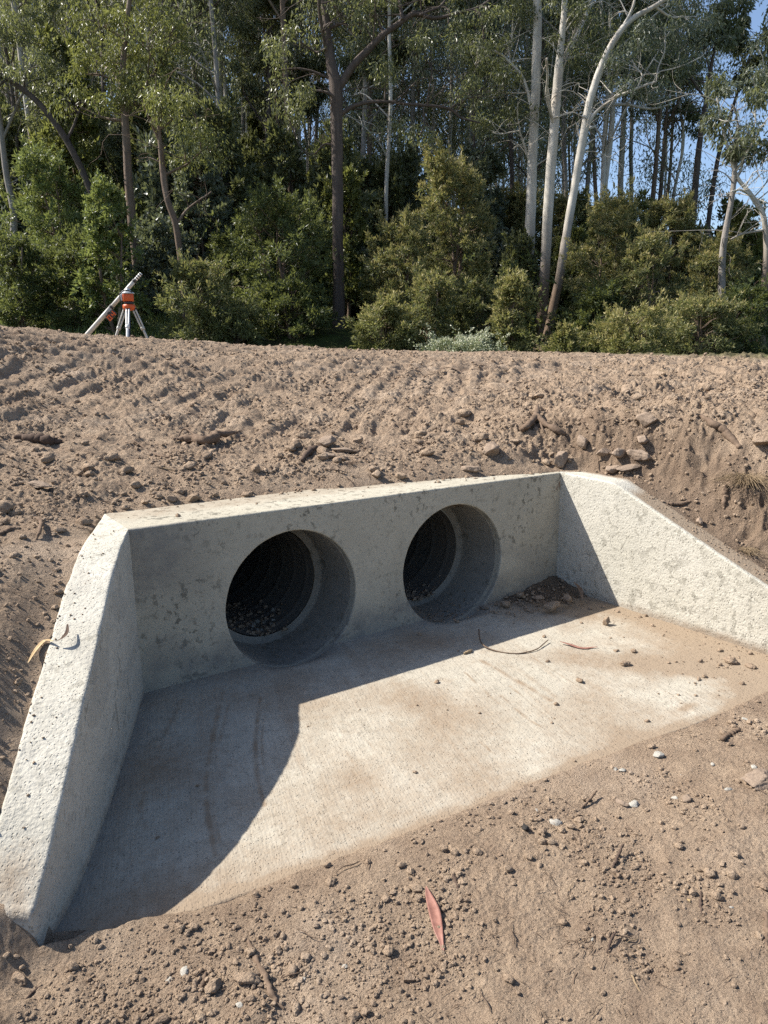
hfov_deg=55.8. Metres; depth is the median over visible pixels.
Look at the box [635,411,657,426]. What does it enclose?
rock
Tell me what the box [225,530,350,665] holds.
concrete pipe
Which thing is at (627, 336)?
wattle bush
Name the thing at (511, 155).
eucalyptus tree
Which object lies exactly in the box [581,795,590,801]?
soil clod
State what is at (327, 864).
soil clod
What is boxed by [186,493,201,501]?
soil clod
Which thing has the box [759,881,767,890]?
soil clod
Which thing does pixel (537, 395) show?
soil clod
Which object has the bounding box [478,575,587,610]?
soil heap
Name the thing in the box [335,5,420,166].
forest tree
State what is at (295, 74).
forest tree
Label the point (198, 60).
forest tree
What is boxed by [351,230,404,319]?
forest bush
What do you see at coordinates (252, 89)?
eucalyptus tree
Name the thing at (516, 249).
young gum
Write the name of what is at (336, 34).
forest tree
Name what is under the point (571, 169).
forest tree
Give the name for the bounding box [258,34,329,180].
eucalyptus tree
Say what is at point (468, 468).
rock
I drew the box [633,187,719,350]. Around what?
wattle bush
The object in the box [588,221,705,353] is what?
wattle bush
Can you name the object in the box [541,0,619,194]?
eucalyptus tree
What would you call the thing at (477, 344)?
flowering bush
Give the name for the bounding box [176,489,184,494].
soil clod
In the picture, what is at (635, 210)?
young gum
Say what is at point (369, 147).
forest tree
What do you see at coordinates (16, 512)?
soil clod
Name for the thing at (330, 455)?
rock
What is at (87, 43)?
forest tree
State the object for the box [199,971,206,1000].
short stick
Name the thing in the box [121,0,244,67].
forest tree
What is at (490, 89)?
forest tree
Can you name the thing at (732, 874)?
soil clod
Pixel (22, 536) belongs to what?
soil clod
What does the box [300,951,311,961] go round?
soil clod
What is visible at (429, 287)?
wattle bush
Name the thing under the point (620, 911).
soil clod
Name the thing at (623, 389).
soil clod
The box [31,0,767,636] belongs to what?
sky
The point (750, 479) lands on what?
dry grass tuft
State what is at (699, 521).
stone
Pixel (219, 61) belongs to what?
eucalyptus tree
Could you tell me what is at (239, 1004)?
white stone
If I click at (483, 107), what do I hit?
forest tree
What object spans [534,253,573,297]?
young gum
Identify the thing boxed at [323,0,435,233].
forest tree
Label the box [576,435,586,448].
rock
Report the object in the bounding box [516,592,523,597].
pebble
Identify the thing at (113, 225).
young gum
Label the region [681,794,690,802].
stone
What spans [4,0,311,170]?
wood
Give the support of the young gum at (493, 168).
on the ground at (706, 947)
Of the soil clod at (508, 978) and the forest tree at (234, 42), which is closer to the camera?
the soil clod at (508, 978)
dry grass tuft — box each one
[707,471,767,490]
[732,546,767,557]
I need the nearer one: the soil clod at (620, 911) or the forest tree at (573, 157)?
the soil clod at (620, 911)
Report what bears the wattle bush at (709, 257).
on the ground at (706, 947)
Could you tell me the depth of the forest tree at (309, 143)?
40.76 m
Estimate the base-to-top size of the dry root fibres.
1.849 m
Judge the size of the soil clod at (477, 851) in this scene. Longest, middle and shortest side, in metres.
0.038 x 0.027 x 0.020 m
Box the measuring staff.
[85,272,141,333]
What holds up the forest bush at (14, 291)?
on the ground at (706, 947)
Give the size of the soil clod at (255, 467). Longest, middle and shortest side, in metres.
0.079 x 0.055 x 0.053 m
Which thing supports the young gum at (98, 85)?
on the ground at (706, 947)
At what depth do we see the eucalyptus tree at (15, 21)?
21.55 m
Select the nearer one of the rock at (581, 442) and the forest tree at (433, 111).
the rock at (581, 442)
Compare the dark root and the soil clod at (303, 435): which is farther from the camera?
the soil clod at (303, 435)
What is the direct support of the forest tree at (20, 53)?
on the ground at (706, 947)
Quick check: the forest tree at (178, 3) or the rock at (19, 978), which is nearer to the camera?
the rock at (19, 978)
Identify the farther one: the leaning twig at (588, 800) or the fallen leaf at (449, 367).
the fallen leaf at (449, 367)
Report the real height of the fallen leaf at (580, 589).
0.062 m
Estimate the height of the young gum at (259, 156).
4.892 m
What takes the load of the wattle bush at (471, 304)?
on the ground at (706, 947)
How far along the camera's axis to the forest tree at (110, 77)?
46.45 m
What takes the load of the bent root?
on the ground at (706, 947)
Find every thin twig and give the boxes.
[133,440,186,459]
[543,969,593,984]
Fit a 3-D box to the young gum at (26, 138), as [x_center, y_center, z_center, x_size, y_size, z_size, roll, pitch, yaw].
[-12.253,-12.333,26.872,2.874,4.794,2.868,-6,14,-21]
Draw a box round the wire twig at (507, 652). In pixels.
[478,629,547,653]
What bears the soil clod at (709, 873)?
on the ground at (706, 947)
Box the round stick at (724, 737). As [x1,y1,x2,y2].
[720,727,740,741]
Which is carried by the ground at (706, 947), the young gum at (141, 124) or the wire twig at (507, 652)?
the young gum at (141, 124)
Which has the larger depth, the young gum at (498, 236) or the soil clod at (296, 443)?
the young gum at (498, 236)
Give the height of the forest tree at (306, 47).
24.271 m
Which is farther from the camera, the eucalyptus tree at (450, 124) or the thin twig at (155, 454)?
the eucalyptus tree at (450, 124)
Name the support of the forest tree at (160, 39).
on the ground at (706, 947)
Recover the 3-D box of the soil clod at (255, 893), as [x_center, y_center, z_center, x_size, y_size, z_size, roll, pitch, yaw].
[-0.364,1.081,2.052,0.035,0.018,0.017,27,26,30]
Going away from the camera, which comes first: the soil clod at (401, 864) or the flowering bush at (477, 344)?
the soil clod at (401, 864)
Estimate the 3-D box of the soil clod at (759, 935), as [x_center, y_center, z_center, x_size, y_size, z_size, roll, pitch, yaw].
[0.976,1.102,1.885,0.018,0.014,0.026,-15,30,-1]
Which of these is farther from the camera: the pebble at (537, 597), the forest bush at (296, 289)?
the forest bush at (296, 289)
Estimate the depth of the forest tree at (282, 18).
23.81 m
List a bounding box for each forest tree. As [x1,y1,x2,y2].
[0,0,65,109]
[0,0,81,151]
[5,0,58,108]
[5,4,91,115]
[8,2,98,84]
[9,0,124,61]
[11,0,38,172]
[18,0,100,79]
[29,3,105,61]
[32,0,139,116]
[39,0,139,89]
[74,1,108,82]
[86,0,149,81]
[86,0,261,175]
[89,0,122,122]
[117,1,191,71]
[119,0,161,74]
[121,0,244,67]
[129,0,224,108]
[129,0,270,113]
[133,0,171,55]
[142,0,236,112]
[173,16,228,104]
[186,0,281,112]
[202,0,346,136]
[204,5,312,132]
[214,0,309,139]
[218,1,237,111]
[227,0,355,160]
[256,2,352,167]
[260,3,322,139]
[260,9,351,140]
[261,0,359,142]
[264,6,356,173]
[268,0,310,279]
[299,0,466,162]
[301,0,409,162]
[302,1,359,169]
[312,41,441,153]
[321,2,396,155]
[322,0,445,164]
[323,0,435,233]
[329,16,483,150]
[334,0,505,193]
[335,0,420,148]
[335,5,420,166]
[338,19,424,151]
[347,8,550,166]
[373,10,504,158]
[376,3,526,207]
[383,3,527,155]
[393,0,559,208]
[395,48,458,191]
[396,10,503,215]
[397,0,529,217]
[404,28,477,214]
[434,3,529,207]
[435,4,520,206]
[437,19,561,202]
[452,1,602,197]
[454,48,540,191]
[476,0,594,231]
[476,3,604,176]
[486,6,589,189]
[487,26,610,190]
[495,23,547,200]
[496,0,703,204]
[498,3,601,234]
[502,0,644,197]
[505,4,604,226]
[505,27,617,203]
[515,0,701,204]
[523,0,656,224]
[587,0,750,226]
[611,0,763,245]
[614,2,735,227]
[752,151,767,182]
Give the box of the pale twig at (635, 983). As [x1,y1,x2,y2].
[630,974,640,991]
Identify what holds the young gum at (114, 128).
on the ground at (706, 947)
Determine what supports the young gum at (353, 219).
on the ground at (706, 947)
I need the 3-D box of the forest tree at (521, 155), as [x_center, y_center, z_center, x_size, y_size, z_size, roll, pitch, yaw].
[6.650,-19.716,29.914,7.945,25.131,8.572,7,15,21]
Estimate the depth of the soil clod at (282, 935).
1.90 m
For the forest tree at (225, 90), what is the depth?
32.67 m
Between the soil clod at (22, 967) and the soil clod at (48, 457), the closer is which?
the soil clod at (22, 967)
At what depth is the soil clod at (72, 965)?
1.79 m
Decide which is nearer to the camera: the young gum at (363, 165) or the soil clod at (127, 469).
the soil clod at (127, 469)
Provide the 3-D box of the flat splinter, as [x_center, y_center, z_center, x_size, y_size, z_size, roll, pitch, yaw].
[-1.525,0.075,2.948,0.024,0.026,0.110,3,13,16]
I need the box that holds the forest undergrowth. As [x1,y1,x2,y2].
[0,167,767,352]
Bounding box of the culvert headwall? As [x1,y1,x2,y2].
[0,471,767,946]
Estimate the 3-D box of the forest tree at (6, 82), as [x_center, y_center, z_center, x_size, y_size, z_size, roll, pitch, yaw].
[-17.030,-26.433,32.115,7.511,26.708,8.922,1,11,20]
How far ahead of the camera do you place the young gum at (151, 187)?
20.76 m
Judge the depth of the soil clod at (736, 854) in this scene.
2.15 m
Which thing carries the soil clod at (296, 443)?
on the ground at (706, 947)
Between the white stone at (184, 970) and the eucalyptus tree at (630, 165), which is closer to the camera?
the white stone at (184, 970)
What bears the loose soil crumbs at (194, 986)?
on the ground at (706, 947)
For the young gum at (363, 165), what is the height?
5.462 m
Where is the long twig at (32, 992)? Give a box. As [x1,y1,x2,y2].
[25,986,38,998]
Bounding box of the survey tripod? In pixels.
[115,304,147,337]
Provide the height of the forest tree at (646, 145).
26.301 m
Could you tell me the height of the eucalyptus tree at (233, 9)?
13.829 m
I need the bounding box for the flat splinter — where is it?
[0,526,20,535]
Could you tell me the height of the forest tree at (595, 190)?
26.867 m
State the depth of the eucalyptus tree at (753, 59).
26.14 m
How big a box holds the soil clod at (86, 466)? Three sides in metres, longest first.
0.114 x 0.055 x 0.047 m
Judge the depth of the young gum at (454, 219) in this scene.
22.60 m
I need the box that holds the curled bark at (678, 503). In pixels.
[667,500,690,505]
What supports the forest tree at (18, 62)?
on the ground at (706, 947)
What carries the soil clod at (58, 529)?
on the ground at (706, 947)
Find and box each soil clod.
[0,500,15,513]
[0,518,8,524]
[9,553,15,557]
[10,509,21,514]
[14,678,22,684]
[15,502,23,505]
[19,534,26,539]
[19,964,25,969]
[41,452,55,463]
[53,589,62,594]
[54,527,64,531]
[66,961,79,970]
[76,517,92,524]
[78,492,87,496]
[81,440,89,444]
[82,463,93,470]
[85,471,93,476]
[103,452,119,460]
[121,465,134,472]
[121,504,129,509]
[129,481,141,488]
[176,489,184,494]
[176,924,185,932]
[183,461,196,469]
[183,928,190,933]
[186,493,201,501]
[188,921,199,930]
[196,1012,205,1021]
[202,451,213,458]
[241,492,252,496]
[244,947,255,955]
[245,993,255,1001]
[250,889,259,897]
[251,463,260,472]
[275,452,283,457]
[280,932,285,939]
[284,445,296,451]
[287,963,297,976]
[288,439,301,448]
[290,882,296,887]
[292,1000,300,1015]
[295,431,309,438]
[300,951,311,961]
[312,923,319,927]
[316,446,328,453]
[317,453,329,459]
[323,861,331,867]
[325,876,335,886]
[332,457,341,462]
[338,993,344,999]
[339,456,348,460]
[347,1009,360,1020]
[352,437,362,443]
[361,1007,369,1014]
[368,465,379,471]
[372,470,380,477]
[381,895,389,902]
[382,944,393,955]
[395,472,406,478]
[397,862,406,867]
[406,867,413,874]
[413,438,423,443]
[414,430,426,438]
[415,894,422,900]
[419,448,434,455]
[438,844,447,851]
[449,847,458,855]
[455,419,464,424]
[458,409,471,416]
[472,847,483,854]
[473,432,488,441]
[503,973,514,983]
[504,864,513,872]
[511,438,519,443]
[523,401,532,405]
[524,853,532,859]
[529,392,537,398]
[534,393,544,397]
[537,827,546,834]
[537,862,541,870]
[538,838,547,844]
[542,459,551,464]
[547,839,555,844]
[558,827,566,833]
[559,918,567,925]
[566,824,575,828]
[574,816,583,822]
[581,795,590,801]
[617,908,624,913]
[621,384,632,388]
[621,387,633,392]
[633,393,643,399]
[647,743,655,748]
[674,842,683,848]
[689,887,696,895]
[698,382,710,390]
[704,867,715,878]
[711,890,723,900]
[726,870,739,878]
[727,720,735,723]
[731,851,739,857]
[755,930,763,939]
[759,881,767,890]
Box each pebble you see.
[500,601,510,607]
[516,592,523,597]
[534,595,544,599]
[543,601,560,610]
[563,593,571,602]
[603,616,609,625]
[620,660,630,665]
[723,656,738,664]
[744,663,756,668]
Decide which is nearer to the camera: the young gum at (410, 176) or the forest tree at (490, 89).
the young gum at (410, 176)
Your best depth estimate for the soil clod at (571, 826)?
2.32 m
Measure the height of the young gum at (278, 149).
5.562 m
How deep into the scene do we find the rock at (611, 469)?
4.47 m
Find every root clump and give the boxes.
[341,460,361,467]
[562,927,618,957]
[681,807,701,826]
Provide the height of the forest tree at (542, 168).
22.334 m
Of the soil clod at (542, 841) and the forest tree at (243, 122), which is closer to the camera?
the soil clod at (542, 841)
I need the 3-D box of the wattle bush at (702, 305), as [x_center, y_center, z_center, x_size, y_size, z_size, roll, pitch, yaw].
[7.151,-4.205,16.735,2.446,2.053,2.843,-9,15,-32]
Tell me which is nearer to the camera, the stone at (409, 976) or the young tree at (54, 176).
the stone at (409, 976)
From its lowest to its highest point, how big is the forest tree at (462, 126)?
24.584 m
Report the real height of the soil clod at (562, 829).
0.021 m
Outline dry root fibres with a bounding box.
[2,332,767,1023]
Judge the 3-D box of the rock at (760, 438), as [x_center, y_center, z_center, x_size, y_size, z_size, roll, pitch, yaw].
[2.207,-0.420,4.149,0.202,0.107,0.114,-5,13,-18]
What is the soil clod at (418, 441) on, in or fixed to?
on the ground at (706, 947)
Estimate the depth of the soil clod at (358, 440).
4.70 m
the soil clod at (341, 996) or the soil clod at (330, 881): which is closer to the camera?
the soil clod at (341, 996)
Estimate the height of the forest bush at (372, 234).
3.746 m
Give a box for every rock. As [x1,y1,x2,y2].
[11,971,26,985]
[28,480,52,487]
[151,1013,170,1023]
[204,977,221,993]
[233,972,260,984]
[318,435,336,447]
[324,452,334,457]
[331,447,357,452]
[461,465,480,471]
[482,442,499,455]
[554,451,568,467]
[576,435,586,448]
[596,448,610,456]
[605,465,619,473]
[611,448,625,457]
[616,464,641,470]
[626,449,651,460]
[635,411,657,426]
[637,435,647,443]
[741,768,767,790]
[752,429,767,445]
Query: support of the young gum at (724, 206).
on the ground at (706, 947)
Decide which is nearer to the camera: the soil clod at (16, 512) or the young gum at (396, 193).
the soil clod at (16, 512)
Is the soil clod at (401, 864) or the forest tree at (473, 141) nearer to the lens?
the soil clod at (401, 864)
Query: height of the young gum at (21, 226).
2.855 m
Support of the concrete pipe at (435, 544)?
attached to the culvert headwall
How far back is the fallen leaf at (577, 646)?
3.73 m
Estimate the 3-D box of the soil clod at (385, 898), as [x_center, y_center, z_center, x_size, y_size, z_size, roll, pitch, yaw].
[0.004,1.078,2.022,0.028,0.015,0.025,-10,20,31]
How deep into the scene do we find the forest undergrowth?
20.35 m
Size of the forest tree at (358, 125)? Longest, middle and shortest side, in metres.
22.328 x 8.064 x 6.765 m
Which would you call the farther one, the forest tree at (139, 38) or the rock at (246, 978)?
the forest tree at (139, 38)
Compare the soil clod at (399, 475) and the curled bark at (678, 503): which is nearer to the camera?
the curled bark at (678, 503)
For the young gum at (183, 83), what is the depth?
27.99 m
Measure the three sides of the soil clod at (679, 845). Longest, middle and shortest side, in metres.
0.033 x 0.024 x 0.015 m
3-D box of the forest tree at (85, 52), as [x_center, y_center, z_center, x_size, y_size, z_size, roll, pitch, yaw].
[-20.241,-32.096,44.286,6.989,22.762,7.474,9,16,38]
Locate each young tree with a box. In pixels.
[0,133,93,312]
[62,168,154,334]
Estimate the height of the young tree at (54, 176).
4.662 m
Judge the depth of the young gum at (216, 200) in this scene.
20.33 m
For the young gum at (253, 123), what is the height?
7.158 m
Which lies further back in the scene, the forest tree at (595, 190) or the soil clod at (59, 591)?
the forest tree at (595, 190)
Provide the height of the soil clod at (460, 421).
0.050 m
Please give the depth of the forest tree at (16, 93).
43.41 m
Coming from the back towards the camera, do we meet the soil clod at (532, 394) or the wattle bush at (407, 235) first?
the wattle bush at (407, 235)
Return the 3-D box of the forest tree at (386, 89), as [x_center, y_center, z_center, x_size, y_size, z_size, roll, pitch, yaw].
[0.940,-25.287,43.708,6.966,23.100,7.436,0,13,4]
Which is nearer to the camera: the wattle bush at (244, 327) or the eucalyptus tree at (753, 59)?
the wattle bush at (244, 327)
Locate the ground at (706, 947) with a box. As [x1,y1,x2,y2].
[0,235,767,1023]
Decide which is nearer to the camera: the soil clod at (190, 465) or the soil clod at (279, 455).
the soil clod at (190, 465)
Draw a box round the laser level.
[119,288,134,303]
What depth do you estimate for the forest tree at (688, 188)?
41.35 m
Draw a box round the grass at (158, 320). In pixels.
[0,251,182,338]
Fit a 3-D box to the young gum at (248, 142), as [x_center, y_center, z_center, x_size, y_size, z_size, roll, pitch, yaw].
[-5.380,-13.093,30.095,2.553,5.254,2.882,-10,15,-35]
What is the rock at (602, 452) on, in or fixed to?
on the ground at (706, 947)
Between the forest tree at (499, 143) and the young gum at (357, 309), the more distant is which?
the forest tree at (499, 143)
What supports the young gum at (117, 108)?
on the ground at (706, 947)
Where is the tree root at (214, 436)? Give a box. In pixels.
[173,428,238,443]
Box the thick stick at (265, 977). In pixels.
[246,939,284,1009]
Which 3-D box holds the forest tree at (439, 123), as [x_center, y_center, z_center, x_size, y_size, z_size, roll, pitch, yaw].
[2.200,-19.492,32.965,6.959,20.830,5.858,4,14,24]
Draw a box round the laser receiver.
[106,310,116,320]
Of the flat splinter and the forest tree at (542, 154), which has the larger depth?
the forest tree at (542, 154)
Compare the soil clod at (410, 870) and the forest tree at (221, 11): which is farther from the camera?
the forest tree at (221, 11)
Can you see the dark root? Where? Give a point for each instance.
(308, 452)
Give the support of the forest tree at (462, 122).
on the ground at (706, 947)
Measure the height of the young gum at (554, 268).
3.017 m
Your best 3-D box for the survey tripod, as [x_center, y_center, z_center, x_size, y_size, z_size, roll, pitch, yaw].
[-3.188,-2.321,9.210,0.449,0.618,0.492,-9,15,-32]
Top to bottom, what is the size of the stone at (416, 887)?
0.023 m
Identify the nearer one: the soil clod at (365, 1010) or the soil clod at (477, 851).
the soil clod at (365, 1010)
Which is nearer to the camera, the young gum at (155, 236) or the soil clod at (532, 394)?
the soil clod at (532, 394)
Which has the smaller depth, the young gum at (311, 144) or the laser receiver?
the laser receiver
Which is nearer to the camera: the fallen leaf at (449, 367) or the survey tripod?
the fallen leaf at (449, 367)
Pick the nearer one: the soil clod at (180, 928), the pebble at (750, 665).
the soil clod at (180, 928)
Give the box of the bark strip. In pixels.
[721,484,728,506]
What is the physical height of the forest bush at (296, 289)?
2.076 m
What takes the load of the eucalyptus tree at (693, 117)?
on the ground at (706, 947)
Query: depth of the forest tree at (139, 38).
46.73 m
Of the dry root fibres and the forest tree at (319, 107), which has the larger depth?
the forest tree at (319, 107)
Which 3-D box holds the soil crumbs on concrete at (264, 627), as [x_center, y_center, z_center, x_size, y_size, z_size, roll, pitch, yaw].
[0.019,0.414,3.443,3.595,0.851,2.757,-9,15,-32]
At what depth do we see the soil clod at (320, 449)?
4.38 m
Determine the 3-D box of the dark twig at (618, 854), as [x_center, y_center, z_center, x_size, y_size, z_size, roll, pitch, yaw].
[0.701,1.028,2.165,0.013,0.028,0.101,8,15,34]
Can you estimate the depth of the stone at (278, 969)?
1.81 m
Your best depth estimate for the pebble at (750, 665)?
3.47 m
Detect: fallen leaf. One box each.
[27,639,53,662]
[57,624,68,640]
[425,886,443,949]
[437,367,461,372]
[560,641,596,648]
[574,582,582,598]
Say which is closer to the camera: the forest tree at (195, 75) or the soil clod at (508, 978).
the soil clod at (508, 978)
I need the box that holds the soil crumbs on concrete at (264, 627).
[14,471,767,875]
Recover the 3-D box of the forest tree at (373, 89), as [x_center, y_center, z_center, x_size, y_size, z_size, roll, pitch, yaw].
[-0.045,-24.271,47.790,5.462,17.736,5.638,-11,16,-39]
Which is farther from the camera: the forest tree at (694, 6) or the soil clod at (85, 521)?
the forest tree at (694, 6)
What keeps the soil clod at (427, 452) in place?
on the ground at (706, 947)
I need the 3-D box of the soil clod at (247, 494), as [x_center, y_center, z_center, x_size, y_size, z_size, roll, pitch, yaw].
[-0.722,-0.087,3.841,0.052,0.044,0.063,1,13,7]
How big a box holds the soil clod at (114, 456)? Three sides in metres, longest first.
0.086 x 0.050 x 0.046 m
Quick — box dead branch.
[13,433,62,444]
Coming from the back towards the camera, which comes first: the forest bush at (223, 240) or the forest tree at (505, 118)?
the forest tree at (505, 118)
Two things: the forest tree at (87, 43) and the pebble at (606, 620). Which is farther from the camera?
the forest tree at (87, 43)
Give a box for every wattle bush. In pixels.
[150,248,244,342]
[173,291,275,345]
[336,287,423,350]
[355,202,458,335]
[386,255,467,350]
[391,133,502,339]
[442,270,502,350]
[482,265,541,351]
[496,180,562,269]
[531,318,593,352]
[537,185,592,295]
[544,176,664,351]
[578,288,693,353]
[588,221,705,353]
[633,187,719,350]
[643,285,767,354]
[662,228,762,353]
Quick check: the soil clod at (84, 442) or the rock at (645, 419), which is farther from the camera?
the rock at (645, 419)
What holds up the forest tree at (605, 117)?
on the ground at (706, 947)
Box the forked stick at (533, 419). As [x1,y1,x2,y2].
[519,404,565,435]
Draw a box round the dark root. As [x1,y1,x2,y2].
[300,444,325,461]
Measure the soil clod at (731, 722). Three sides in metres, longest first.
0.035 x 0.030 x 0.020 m
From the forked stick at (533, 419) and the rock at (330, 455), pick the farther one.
the forked stick at (533, 419)
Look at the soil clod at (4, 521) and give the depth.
3.00 m
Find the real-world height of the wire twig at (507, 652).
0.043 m
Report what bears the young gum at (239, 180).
on the ground at (706, 947)
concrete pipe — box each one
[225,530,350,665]
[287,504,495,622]
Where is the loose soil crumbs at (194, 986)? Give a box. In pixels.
[0,326,767,1023]
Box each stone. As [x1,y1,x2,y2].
[141,499,148,503]
[166,496,176,501]
[180,966,188,975]
[236,1002,243,1007]
[271,966,282,975]
[403,970,415,981]
[409,883,423,892]
[522,824,528,830]
[549,819,562,825]
[614,798,628,805]
[629,800,638,807]
[653,751,663,757]
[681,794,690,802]
[696,517,702,524]
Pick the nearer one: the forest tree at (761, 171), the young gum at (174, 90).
the young gum at (174, 90)
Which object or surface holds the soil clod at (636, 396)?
on the ground at (706, 947)
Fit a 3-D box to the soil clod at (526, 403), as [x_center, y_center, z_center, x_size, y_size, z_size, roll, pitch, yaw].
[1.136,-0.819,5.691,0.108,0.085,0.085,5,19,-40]
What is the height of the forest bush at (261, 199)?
4.012 m
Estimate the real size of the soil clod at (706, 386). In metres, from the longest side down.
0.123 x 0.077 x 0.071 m
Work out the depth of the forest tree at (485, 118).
49.47 m
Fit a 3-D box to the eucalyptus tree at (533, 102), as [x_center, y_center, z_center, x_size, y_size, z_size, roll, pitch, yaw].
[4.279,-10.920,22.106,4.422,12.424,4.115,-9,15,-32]
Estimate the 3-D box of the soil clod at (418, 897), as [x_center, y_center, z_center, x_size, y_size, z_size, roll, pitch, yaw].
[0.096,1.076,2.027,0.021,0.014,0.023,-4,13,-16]
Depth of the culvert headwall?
3.14 m
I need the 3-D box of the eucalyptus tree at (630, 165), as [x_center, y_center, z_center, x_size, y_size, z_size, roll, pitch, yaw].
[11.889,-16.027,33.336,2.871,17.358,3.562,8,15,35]
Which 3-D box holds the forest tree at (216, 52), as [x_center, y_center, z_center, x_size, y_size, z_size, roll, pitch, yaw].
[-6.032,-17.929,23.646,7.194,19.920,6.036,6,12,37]
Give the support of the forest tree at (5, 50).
on the ground at (706, 947)
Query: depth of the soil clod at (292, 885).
2.07 m
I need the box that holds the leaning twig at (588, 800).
[580,790,596,808]
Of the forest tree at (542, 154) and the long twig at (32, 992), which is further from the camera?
the forest tree at (542, 154)
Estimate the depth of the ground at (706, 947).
2.52 m
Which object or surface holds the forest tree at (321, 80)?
on the ground at (706, 947)
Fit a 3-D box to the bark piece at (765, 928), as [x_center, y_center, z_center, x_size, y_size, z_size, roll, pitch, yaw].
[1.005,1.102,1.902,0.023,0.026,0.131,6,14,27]
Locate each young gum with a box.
[0,54,11,112]
[0,103,32,234]
[0,176,33,241]
[10,107,26,148]
[17,19,110,235]
[17,174,57,244]
[18,109,57,172]
[63,76,118,224]
[79,183,131,270]
[89,115,138,175]
[103,139,147,252]
[112,106,135,167]
[117,69,150,217]
[125,113,213,270]
[127,207,199,313]
[135,59,187,204]
[136,103,224,227]
[161,137,238,300]
[173,67,195,115]
[185,97,229,221]
[192,96,260,272]
[220,157,250,224]
[238,125,259,188]
[245,95,282,163]
[248,148,272,243]
[249,116,316,270]
[301,117,379,291]
[305,143,314,183]
[306,146,314,181]
[321,163,374,319]
[346,152,388,241]
[351,241,391,319]
[368,148,422,244]
[374,137,435,207]
[389,155,426,208]
[400,208,447,303]
[402,187,443,290]
[421,207,483,282]
[430,202,483,272]
[453,139,517,269]
[466,227,534,342]
[489,226,539,346]
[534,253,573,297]
[540,229,554,257]
[549,262,568,331]
[552,223,590,336]
[570,236,602,335]
[578,196,650,317]
[631,187,670,296]
[665,219,715,347]
[710,191,753,237]
[726,197,767,326]
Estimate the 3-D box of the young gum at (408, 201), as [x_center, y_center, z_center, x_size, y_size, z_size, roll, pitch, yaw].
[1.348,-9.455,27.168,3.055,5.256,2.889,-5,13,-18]
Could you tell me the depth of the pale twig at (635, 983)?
1.76 m
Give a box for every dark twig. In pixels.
[452,874,459,887]
[606,930,616,952]
[612,843,623,867]
[698,891,702,913]
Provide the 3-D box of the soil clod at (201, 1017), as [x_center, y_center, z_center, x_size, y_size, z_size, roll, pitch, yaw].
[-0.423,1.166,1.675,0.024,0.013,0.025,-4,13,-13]
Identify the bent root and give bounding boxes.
[32,516,43,539]
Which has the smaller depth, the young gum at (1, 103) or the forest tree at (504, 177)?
the young gum at (1, 103)
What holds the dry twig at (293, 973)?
on the ground at (706, 947)
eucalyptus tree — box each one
[0,0,116,267]
[0,46,124,285]
[8,0,120,239]
[45,0,217,288]
[88,63,240,322]
[187,0,265,110]
[213,0,290,132]
[222,0,308,187]
[256,0,511,328]
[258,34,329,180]
[302,0,414,160]
[377,0,438,149]
[415,0,500,205]
[445,0,529,212]
[450,0,579,349]
[523,0,633,350]
[539,0,725,350]
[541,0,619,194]
[544,0,642,198]
[574,0,700,196]
[576,0,658,198]
[610,2,672,197]
[615,5,700,206]
[624,44,720,219]
[640,30,767,348]
[641,5,767,236]
[644,0,758,226]
[697,71,767,334]
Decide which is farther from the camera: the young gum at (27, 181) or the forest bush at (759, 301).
the young gum at (27, 181)
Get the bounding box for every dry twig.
[281,967,307,978]
[336,861,359,872]
[479,986,490,1011]
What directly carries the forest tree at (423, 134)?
on the ground at (706, 947)
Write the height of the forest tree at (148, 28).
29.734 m
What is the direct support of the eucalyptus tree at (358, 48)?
on the ground at (706, 947)
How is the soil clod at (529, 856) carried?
on the ground at (706, 947)
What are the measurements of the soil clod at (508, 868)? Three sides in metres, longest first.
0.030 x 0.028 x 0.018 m
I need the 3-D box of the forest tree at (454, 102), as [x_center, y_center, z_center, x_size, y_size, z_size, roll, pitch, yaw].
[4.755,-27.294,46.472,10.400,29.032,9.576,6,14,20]
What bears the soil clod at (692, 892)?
on the ground at (706, 947)
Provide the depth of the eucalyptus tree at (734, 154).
18.41 m
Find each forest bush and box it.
[0,220,73,328]
[14,220,122,328]
[199,217,275,301]
[221,172,335,328]
[239,262,340,343]
[274,203,349,319]
[346,226,374,308]
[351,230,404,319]
[558,276,638,352]
[699,272,767,354]
[714,220,767,337]
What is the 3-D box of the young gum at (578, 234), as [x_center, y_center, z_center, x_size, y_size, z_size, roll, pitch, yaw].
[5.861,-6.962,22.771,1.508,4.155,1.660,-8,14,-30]
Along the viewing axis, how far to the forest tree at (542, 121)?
43.86 m
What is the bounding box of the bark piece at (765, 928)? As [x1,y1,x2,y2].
[763,911,767,946]
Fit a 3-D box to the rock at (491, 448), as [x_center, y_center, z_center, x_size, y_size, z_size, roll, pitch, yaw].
[0.679,-0.395,4.609,0.118,0.106,0.168,-4,6,14]
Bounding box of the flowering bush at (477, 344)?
[404,323,509,351]
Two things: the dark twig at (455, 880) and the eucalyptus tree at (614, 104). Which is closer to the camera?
the dark twig at (455, 880)
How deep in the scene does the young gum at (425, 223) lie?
22.69 m
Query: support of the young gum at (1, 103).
on the ground at (706, 947)
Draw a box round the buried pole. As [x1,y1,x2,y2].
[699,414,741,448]
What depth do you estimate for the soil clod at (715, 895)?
2.00 m
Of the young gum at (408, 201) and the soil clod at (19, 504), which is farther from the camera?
the young gum at (408, 201)

